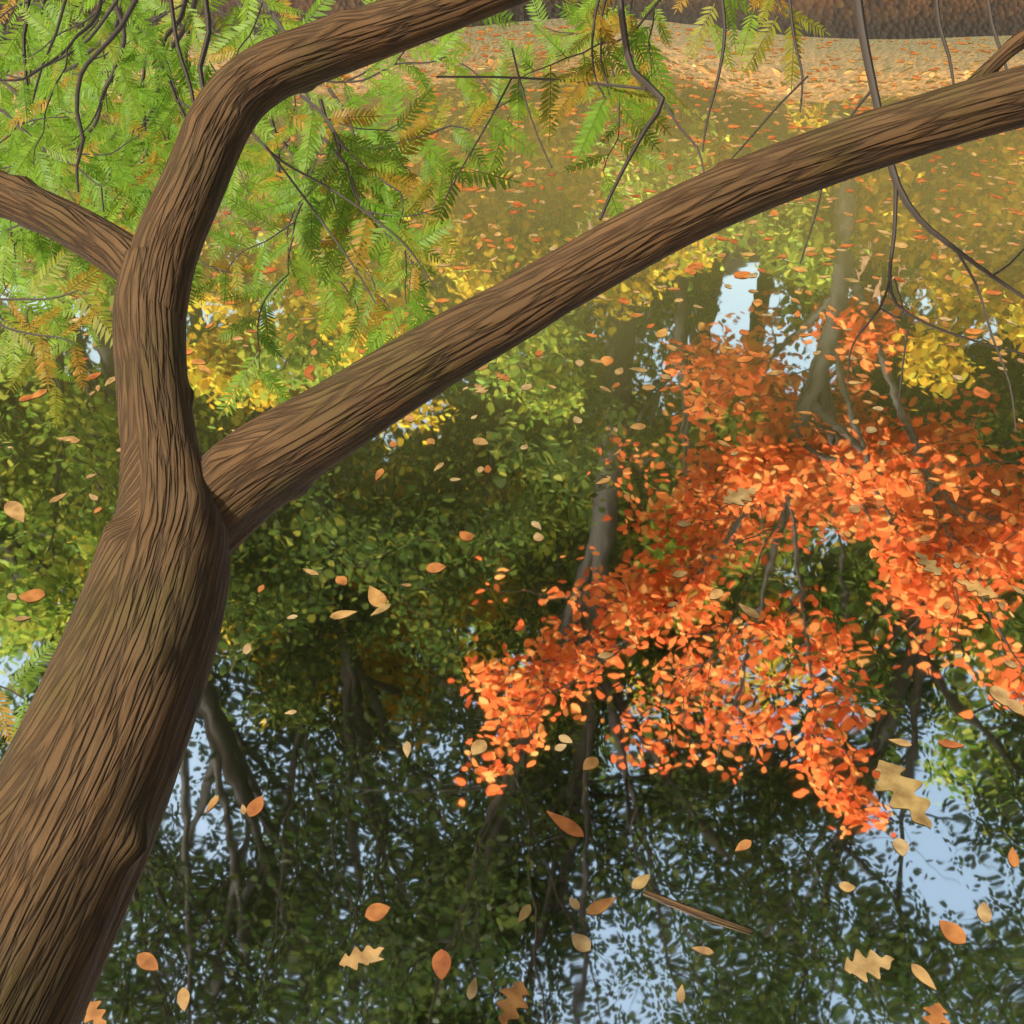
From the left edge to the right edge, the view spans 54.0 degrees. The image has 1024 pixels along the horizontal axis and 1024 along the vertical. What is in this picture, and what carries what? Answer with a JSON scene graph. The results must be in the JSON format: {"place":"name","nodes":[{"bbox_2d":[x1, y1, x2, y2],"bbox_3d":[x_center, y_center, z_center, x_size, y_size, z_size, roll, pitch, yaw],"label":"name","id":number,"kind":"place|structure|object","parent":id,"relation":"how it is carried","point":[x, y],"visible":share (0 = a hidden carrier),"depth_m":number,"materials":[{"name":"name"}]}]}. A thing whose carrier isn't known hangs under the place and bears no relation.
{"place":"outdoors","nodes":[
{"label":"outdoors","id":0,"kind":"place"},
{"bbox_2d":[0,17,1023,1023],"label":"pond water","id":1,"kind":"structure","parent":0,"point":[702,725],"depth_m":3.04,"materials":[{"name":"green liquid"}]},
{"bbox_2d":[1,22,1023,1023],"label":"floating leaves","id":2,"kind":"object","parent":1,"relation":"on","point":[895,782],"visible":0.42,"depth_m":2.83,"materials":[{"name":"orange plant"}]},
{"bbox_2d":[1,23,1023,400],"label":"floating leaves","id":3,"kind":"object","parent":1,"relation":"on","point":[691,269],"visible":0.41,"depth_m":5.46,"materials":[{"name":"plant"}]},
{"bbox_2d":[643,889,752,932],"bbox_3d":[0.427,0.921,2.316,0.256,0.015,0.016,15,42,17],"label":"floating stick","id":4,"kind":"object","parent":1,"relation":"on","point":[696,911],"visible":1,"depth_m":2.31,"materials":[{"name":"brown wood"}]},
{"bbox_2d":[0,0,1023,43],"bbox_3d":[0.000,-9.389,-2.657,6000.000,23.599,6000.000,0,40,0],"label":"ground","id":5,"kind":"structure","parent":0,"point":[900,19],"depth_m":7.85,"materials":[{"name":"brown soil"}]},
{"bbox_2d":[0,0,1023,1023],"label":"tree","id":6,"kind":"object","parent":5,"relation":"on","point":[90,762],"visible":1,"depth_m":1.37,"materials":[{"name":"brown plant"}]},
{"bbox_2d":[0,0,1023,744],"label":"foliage","id":7,"kind":"object","parent":6,"relation":"attached to","point":[54,140],"depth_m":1.97,"materials":[{"name":"green plant"}]}
]}

